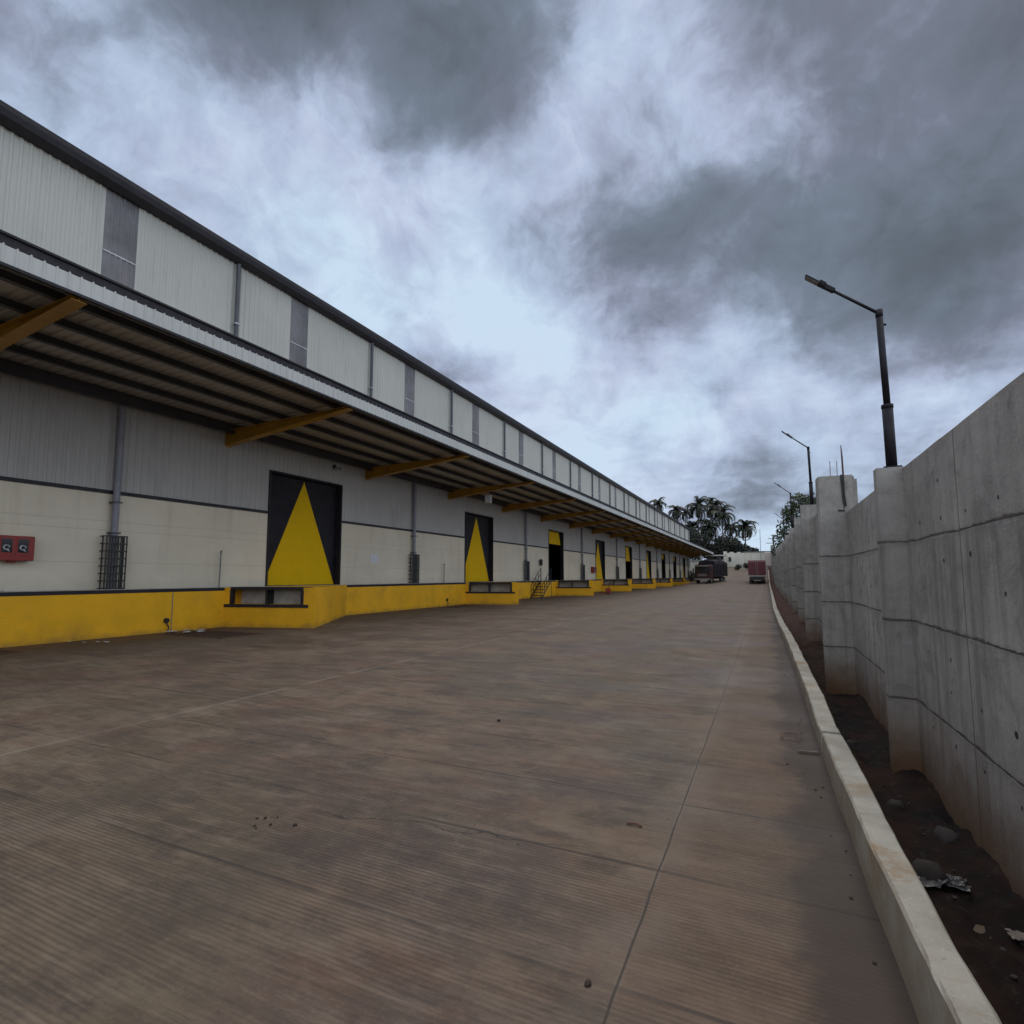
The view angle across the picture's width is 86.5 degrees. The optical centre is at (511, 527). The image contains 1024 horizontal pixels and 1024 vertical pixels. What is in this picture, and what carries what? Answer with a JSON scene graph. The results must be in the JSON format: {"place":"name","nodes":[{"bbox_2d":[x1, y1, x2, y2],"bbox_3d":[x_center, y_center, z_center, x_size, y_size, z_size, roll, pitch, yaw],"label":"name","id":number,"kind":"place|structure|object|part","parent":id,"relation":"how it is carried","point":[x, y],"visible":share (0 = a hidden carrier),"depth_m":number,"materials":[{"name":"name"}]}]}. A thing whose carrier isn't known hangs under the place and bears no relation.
{"place":"outdoors","nodes":[
{"label":"outdoors","id":0,"kind":"place"},
{"bbox_2d":[0,566,918,1023],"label":"road","id":1,"kind":"structure","parent":0,"point":[448,848],"depth_m":3.65,"materials":[{"name":"concrete"}]},
{"bbox_2d":[0,649,23,653],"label":"drain cover","id":2,"kind":"object","parent":1,"relation":"on","point":[3,651],"visible":1,"depth_m":12.08,"materials":[{"name":"concrete"}]},
{"bbox_2d":[165,629,204,632],"bbox_3d":[-9.661,3.058,16.171,1.090,0.072,0.758,-1,-5,8],"label":"plastic wrap","id":3,"kind":"object","parent":1,"relation":"on","point":[198,630],"visible":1,"depth_m":16.10,"materials":[{"name":"grey plastic"}]},
{"bbox_2d":[164,630,262,638],"bbox_3d":[-8.629,3.065,15.725,2.400,0.012,1.360,-2,-6,25],"label":"drain cover","id":4,"kind":"object","parent":1,"relation":"on","point":[216,634],"visible":0.99,"depth_m":15.60,"materials":[{"name":"concrete"}]},
{"bbox_2d":[253,816,278,828],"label":"clay specks","id":5,"kind":"object","parent":1,"relation":"on","point":[265,817],"visible":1,"depth_m":3.77,"materials":[{"name":"brown soil"}]},
{"bbox_2d":[447,605,478,607],"bbox_3d":[-2.854,4.332,30.079,1.100,0.012,2.260,-2,-6,25],"label":"drain cover","id":6,"kind":"object","parent":1,"relation":"on","point":[458,606],"visible":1,"depth_m":29.92,"materials":[{"name":"concrete"}]},
{"bbox_2d":[531,568,551,597],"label":"metal stairs","id":7,"kind":"structure","parent":1,"relation":"on","point":[540,589],"depth_m":42.03,"materials":[{"name":"metal"}]},
{"bbox_2d":[584,979,591,987],"bbox_3d":[0.314,1.879,2.246,0.029,0.021,0.037,-1,-5,12],"label":"clod","id":8,"kind":"object","parent":1,"relation":"on","point":[588,983],"visible":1,"depth_m":2.24,"materials":[{"name":"soil"}]},
{"bbox_2d":[600,583,611,593],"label":"pallet truck","id":9,"kind":"object","parent":1,"relation":"on","point":[608,590],"visible":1,"depth_m":49.98,"materials":[{"name":"red metal"}]},
{"bbox_2d":[627,822,641,827],"bbox_3d":[0.826,1.999,3.671,0.103,0.019,0.027,-2,-6,25],"label":"twig","id":10,"kind":"object","parent":1,"relation":"on","point":[634,823],"visible":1,"depth_m":3.67,"materials":[{"name":"wood"}]},
{"bbox_2d":[693,560,727,582],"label":"goods truck","id":11,"kind":"object","parent":1,"relation":"on","point":[709,571],"visible":0.95,"depth_m":90.72,"materials":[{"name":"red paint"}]},
{"bbox_2d":[748,560,765,583],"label":"cargo truck","id":12,"kind":"object","parent":1,"relation":"on","point":[756,569],"visible":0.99,"depth_m":86.41,"materials":[{"name":"red paint"}]},
{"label":"rear door","id":13,"kind":"part","parent":12,"relation":"part of","materials":[{"name":"red metal"}]},
{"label":"rear door","id":14,"kind":"part","parent":12,"relation":"part of","materials":[{"name":"red metal"}]},
{"bbox_2d":[768,570,775,607],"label":"kerb","id":15,"kind":"structure","parent":1,"relation":"on","point":[773,599],"depth_m":41.02,"materials":[{"name":"concrete"}]},
{"bbox_2d":[773,606,840,751],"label":"kerb","id":16,"kind":"structure","parent":1,"relation":"on","point":[821,718],"depth_m":7.13,"materials":[{"name":"concrete"}]},
{"bbox_2d":[798,750,819,754],"bbox_3d":[2.814,2.130,5.163,0.180,0.025,0.036,-1,-5,16],"label":"wood offcut","id":17,"kind":"object","parent":1,"relation":"on","point":[808,752],"visible":1,"depth_m":5.15,"materials":[{"name":"brown wood"}]},
{"bbox_2d":[774,654,876,963],"bbox_3d":[3.595,2.300,6.995,0.358,0.019,11.539,-2,-6,24],"label":"kerb grit","id":18,"kind":"object","parent":1,"relation":"on","point":[851,898],"visible":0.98,"depth_m":4.28,"materials":[{"name":"stone"}]},
{"bbox_2d":[0,0,1023,559],"label":"sky","id":19,"kind":"structure","parent":0,"point":[604,223],"materials":[{"name":"grey"}]},
{"bbox_2d":[780,732,802,741],"bbox_3d":[2.878,2.159,5.607,0.210,0.026,0.325,-2,-6,25],"label":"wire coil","id":20,"kind":"object","parent":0,"point":[793,734],"visible":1,"depth_m":5.67,"materials":[{"name":"metal"}]},
{"bbox_2d":[798,645,1023,984],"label":"loose gravel","id":21,"kind":"structure","parent":0,"point":[1013,976],"depth_m":3.61,"materials":[{"name":"grey gravel"}]},
{"bbox_2d":[973,925,990,937],"bbox_3d":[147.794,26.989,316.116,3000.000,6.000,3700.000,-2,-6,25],"label":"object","id":22,"kind":"structure","parent":0,"point":[979,929],"depth_m":3.24,"materials":[{"name":"beige stone"}]},
{"bbox_2d":[0,100,713,647],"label":"warehouse","id":23,"kind":"structure","parent":22,"relation":"on","point":[184,398],"depth_m":17.63,"materials":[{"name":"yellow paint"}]},
{"bbox_2d":[0,535,34,562],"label":"fire hose cabinet","id":24,"kind":"object","parent":23,"relation":"attached to","point":[13,549],"visible":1,"depth_m":13.14,"materials":[{"name":"red metal"}]},
{"bbox_3d":[-12.020,0.430,12.956,0.053,0.440,0.265,-2,-6,25],"label":"cabinet door","id":25,"kind":"part","parent":24,"relation":"part of","materials":[{"name":"red metal"}]},
{"bbox_3d":[-11.887,0.456,13.241,0.053,0.440,0.265,-2,-6,25],"label":"cabinet door","id":26,"kind":"part","parent":24,"relation":"part of","materials":[{"name":"red metal"}]},
{"bbox_2d":[163,618,169,630],"bbox_3d":[-10.346,2.890,16.270,0.116,0.407,0.153,-2,-6,25],"label":"outlet pipe","id":27,"kind":"object","parent":23,"relation":"attached to","point":[166,620],"visible":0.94,"depth_m":16.26,"materials":[{"name":"black metal"}]},
{"bbox_2d":[171,593,172,628],"bbox_3d":[-10.289,2.527,16.461,0.006,1.120,0.024,-2,-6,25],"label":"cable drop","id":28,"kind":"object","parent":23,"relation":"attached to","point":[172,609],"visible":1,"depth_m":16.46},
{"bbox_2d":[218,550,222,586],"bbox_3d":[-9.731,1.355,18.113,0.100,1.221,0.108,-2,-6,25],"label":"steel post","id":29,"kind":"object","parent":23,"relation":"on","point":[221,551],"visible":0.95,"depth_m":18.11,"materials":[{"name":"grey metal"}]},
{"bbox_2d":[267,474,335,585],"bbox_3d":[-8.450,0.173,21.933,0.016,4.250,3.655,-2,-6,25],"label":"roller door","id":30,"kind":"structure","parent":23,"relation":"in","point":[302,512],"depth_m":21.86,"materials":[{"name":"metal"}]},
{"bbox_2d":[371,554,378,562],"bbox_3d":[-6.453,1.430,25.539,0.004,0.400,0.560,-2,-6,25],"label":"paper notice","id":31,"kind":"object","parent":23,"relation":"attached to","point":[374,558],"visible":1,"depth_m":25.53,"materials":[{"name":"white paper"}]},
{"bbox_2d":[466,514,488,581],"bbox_3d":[-2.317,1.331,35.048,0.016,4.250,3.605,-2,-6,25],"label":"roller door","id":32,"kind":"structure","parent":23,"relation":"in","point":[477,528],"depth_m":35.19,"materials":[{"name":"metal"}]},
{"bbox_2d":[485,492,491,503],"bbox_3d":[-1.339,-1.760,30.791,0.360,0.720,0.206,-2,-6,25],"label":"floodlight","id":33,"kind":"object","parent":23,"relation":"hanging from","point":[488,498],"visible":1,"depth_m":30.70,"materials":[{"name":"metal"}]},
{"bbox_2d":[549,531,559,544],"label":"roller door","id":34,"kind":"structure","parent":23,"relation":"in","point":[554,538],"depth_m":48.16,"materials":[{"name":"yellow metal"}]},
{"bbox_2d":[591,567,596,572],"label":"fire hose cabinet","id":35,"kind":"object","parent":23,"relation":"attached to","point":[593,569],"visible":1,"depth_m":57.25,"materials":[{"name":"red metal"}]},
{"bbox_2d":[596,541,602,578],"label":"roller door","id":36,"kind":"structure","parent":23,"relation":"in","point":[599,575],"depth_m":60.82,"materials":[{"name":"yellow metal"}]},
{"bbox_2d":[626,547,629,561],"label":"roller door","id":37,"kind":"structure","parent":23,"relation":"in","point":[627,548],"depth_m":73.70,"materials":[{"name":"yellow metal"}]},
{"bbox_2d":[646,551,649,577],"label":"roller door","id":38,"kind":"structure","parent":23,"relation":"in","point":[648,571],"depth_m":86.00,"materials":[{"name":"yellow metal"}]},
{"bbox_2d":[648,497,667,510],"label":"palm tree","id":39,"kind":"object","parent":22,"relation":"on","point":[658,503],"visible":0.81,"depth_m":147.73,"materials":[{"name":"green plant"}]},
{"bbox_2d":[668,505,685,519],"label":"palm tree","id":40,"kind":"object","parent":22,"relation":"on","point":[675,511],"visible":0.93,"depth_m":153.20,"materials":[{"name":"green plant"}]},
{"bbox_2d":[680,509,689,523],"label":"palm tree","id":41,"kind":"object","parent":22,"relation":"on","point":[686,514],"visible":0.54,"depth_m":169.44,"materials":[{"name":"green plant"}]},
{"bbox_2d":[687,570,695,581],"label":"bush","id":42,"kind":"object","parent":22,"relation":"on","point":[691,574],"visible":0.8,"depth_m":97.83,"materials":[{"name":"green plant"}]},
{"bbox_2d":[685,520,703,558],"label":"palm tree","id":43,"kind":"object","parent":22,"relation":"on","point":[691,524],"visible":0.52,"depth_m":148.85,"materials":[{"name":"green plant"}]},
{"bbox_2d":[689,528,703,559],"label":"broadleaf tree","id":44,"kind":"object","parent":22,"relation":"on","point":[694,536],"visible":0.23,"depth_m":143.69,"materials":[{"name":"green plant"}]},
{"bbox_2d":[684,496,711,531],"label":"palm tree","id":45,"kind":"object","parent":22,"relation":"on","point":[697,508],"visible":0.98,"depth_m":152.26,"materials":[{"name":"green plant"}]},
{"bbox_2d":[690,560,723,570],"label":"building","id":46,"kind":"structure","parent":22,"relation":"on","point":[693,563],"depth_m":139.14,"materials":[{"name":"paint"}]},
{"bbox_2d":[694,530,719,544],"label":"broadleaf tree","id":47,"kind":"object","parent":22,"relation":"on","point":[708,539],"visible":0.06,"depth_m":157.34,"materials":[{"name":"green plant"}]},
{"bbox_2d":[695,533,719,559],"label":"broadleaf tree","id":48,"kind":"object","parent":22,"relation":"on","point":[706,545],"visible":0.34,"depth_m":147.28,"materials":[{"name":"green plant"}]},
{"bbox_2d":[697,518,720,539],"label":"palm tree","id":49,"kind":"object","parent":22,"relation":"on","point":[708,527],"visible":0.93,"depth_m":151.16,"materials":[{"name":"green plant"}]},
{"bbox_2d":[705,497,716,543],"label":"palm tree","id":50,"kind":"object","parent":22,"relation":"on","point":[711,500],"visible":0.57,"depth_m":174.96,"materials":[{"name":"green plant"}]},
{"bbox_2d":[704,555,726,560],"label":"gate shelter","id":51,"kind":"object","parent":22,"relation":"on","point":[710,557],"visible":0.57,"depth_m":128.11,"materials":[{"name":"metal"}]},
{"bbox_2d":[706,500,726,539],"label":"palm tree","id":52,"kind":"object","parent":22,"relation":"on","point":[715,506],"visible":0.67,"depth_m":156.12,"materials":[{"name":"green plant"}]},
{"bbox_2d":[704,538,731,559],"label":"broadleaf tree","id":53,"kind":"object","parent":22,"relation":"on","point":[721,546],"visible":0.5,"depth_m":146.51,"materials":[{"name":"green plant"}]},
{"bbox_2d":[707,504,735,542],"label":"palm tree","id":54,"kind":"object","parent":22,"relation":"on","point":[723,515],"visible":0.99,"depth_m":149.71,"materials":[{"name":"green plant"}]},
{"bbox_2d":[714,533,741,551],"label":"broadleaf tree","id":55,"kind":"object","parent":22,"relation":"on","point":[726,537],"visible":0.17,"depth_m":151.94,"materials":[{"name":"green plant"}]},
{"bbox_2d":[721,522,738,537],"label":"palm tree","id":56,"kind":"object","parent":22,"relation":"on","point":[729,530],"visible":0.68,"depth_m":165.11,"materials":[{"name":"green plant"}]},
{"bbox_2d":[723,551,744,566],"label":"gatehouse","id":57,"kind":"object","parent":22,"relation":"on","point":[732,559],"visible":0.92,"depth_m":131.56,"materials":[{"name":"paint"}]},
{"bbox_2d":[734,564,742,569],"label":"bush","id":58,"kind":"object","parent":22,"relation":"on","point":[738,566],"visible":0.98,"depth_m":120.54,"materials":[{"name":"green plant"}]},
{"bbox_2d":[728,540,750,552],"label":"broadleaf tree","id":59,"kind":"object","parent":22,"relation":"on","point":[738,546],"visible":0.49,"depth_m":144.70,"materials":[{"name":"green plant"}]},
{"bbox_2d":[732,519,758,543],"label":"palm tree","id":60,"kind":"object","parent":22,"relation":"on","point":[744,526],"visible":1,"depth_m":148.59,"materials":[{"name":"green plant"}]},
{"bbox_2d":[743,551,770,565],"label":"compound wall","id":61,"kind":"structure","parent":22,"relation":"on","point":[758,555],"depth_m":136.50,"materials":[{"name":"paint"}]},
{"bbox_2d":[771,492,815,555],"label":"leafy tree","id":62,"kind":"object","parent":22,"relation":"on","point":[801,499],"visible":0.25,"depth_m":66.81,"materials":[{"name":"green plant"}]},
{"bbox_2d":[768,566,1023,1023],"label":"soil strip","id":63,"kind":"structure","parent":22,"relation":"on","point":[992,902],"depth_m":3.90,"materials":[{"name":"brown soil"}]},
{"bbox_2d":[846,739,856,744],"bbox_3d":[4.110,2.613,6.595,0.122,0.087,0.138,-2,-6,25],"label":"rubble","id":64,"kind":"object","parent":63,"relation":"on","point":[850,741],"visible":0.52,"depth_m":6.57,"materials":[{"name":"grey stone"}]},
{"bbox_2d":[887,798,905,808],"bbox_3d":[3.464,2.508,4.908,0.142,0.102,0.150,2,-5,-23],"label":"rubble","id":65,"kind":"object","parent":63,"relation":"on","point":[894,802],"visible":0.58,"depth_m":4.88,"materials":[{"name":"grey stone"}]},
{"bbox_2d":[822,733,1001,1023],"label":"kerb","id":66,"kind":"structure","parent":63,"relation":"on","point":[942,985],"depth_m":2.35,"materials":[{"name":"concrete"}]},
{"bbox_2d":[912,858,949,887],"bbox_3d":[2.821,2.344,3.689,0.216,0.141,0.249,-1,-5,9],"label":"rubble","id":67,"kind":"object","parent":63,"relation":"on","point":[928,870],"visible":0.68,"depth_m":3.65,"materials":[{"name":"grey stone"}]},
{"bbox_2d":[918,874,971,891],"bbox_3d":[2.797,2.327,3.623,0.467,0.058,0.244,-1,-5,9],"label":"plastic sheet","id":68,"kind":"object","parent":63,"relation":"on","point":[958,882],"visible":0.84,"depth_m":3.58,"materials":[{"name":"grey plastic"}]},
{"bbox_2d":[933,825,960,842],"bbox_3d":[3.318,2.360,4.163,0.162,0.120,0.212,-1,-5,12],"label":"rubble","id":69,"kind":"object","parent":63,"relation":"on","point":[945,834],"visible":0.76,"depth_m":4.12,"materials":[{"name":"grey stone"}]},
{"bbox_2d":[1005,928,1023,939],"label":"cardboard scrap","id":70,"kind":"object","parent":63,"relation":"on","point":[1017,935],"visible":1,"depth_m":3.08,"materials":[{"name":"paper"}]},
{"bbox_2d":[770,372,1023,898],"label":"boundary wall","id":71,"kind":"structure","parent":22,"relation":"on","point":[900,590],"depth_m":4.67,"materials":[{"name":"concrete"}]},
{"bbox_2d":[775,483,793,527],"bbox_3d":[13.650,-1.147,27.274,0.812,2.341,0.140,-2,-6,25],"label":"street lamp","id":72,"kind":"object","parent":71,"relation":"on","point":[792,524],"visible":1,"depth_m":27.09,"materials":[{"name":"black metal"}]},
{"bbox_2d":[781,431,813,504],"bbox_3d":[8.696,-1.843,16.540,0.812,2.341,0.140,-2,-6,25],"label":"street lamp","id":73,"kind":"object","parent":71,"relation":"on","point":[810,480],"visible":1,"depth_m":16.37,"materials":[{"name":"black metal"}]},
{"bbox_2d":[805,274,901,467],"bbox_3d":[3.807,-1.802,6.114,0.812,2.341,0.140,-2,-6,25],"label":"street lamp","id":74,"kind":"object","parent":71,"relation":"on","point":[887,406],"visible":0.96,"depth_m":5.94,"materials":[{"name":"black metal"}]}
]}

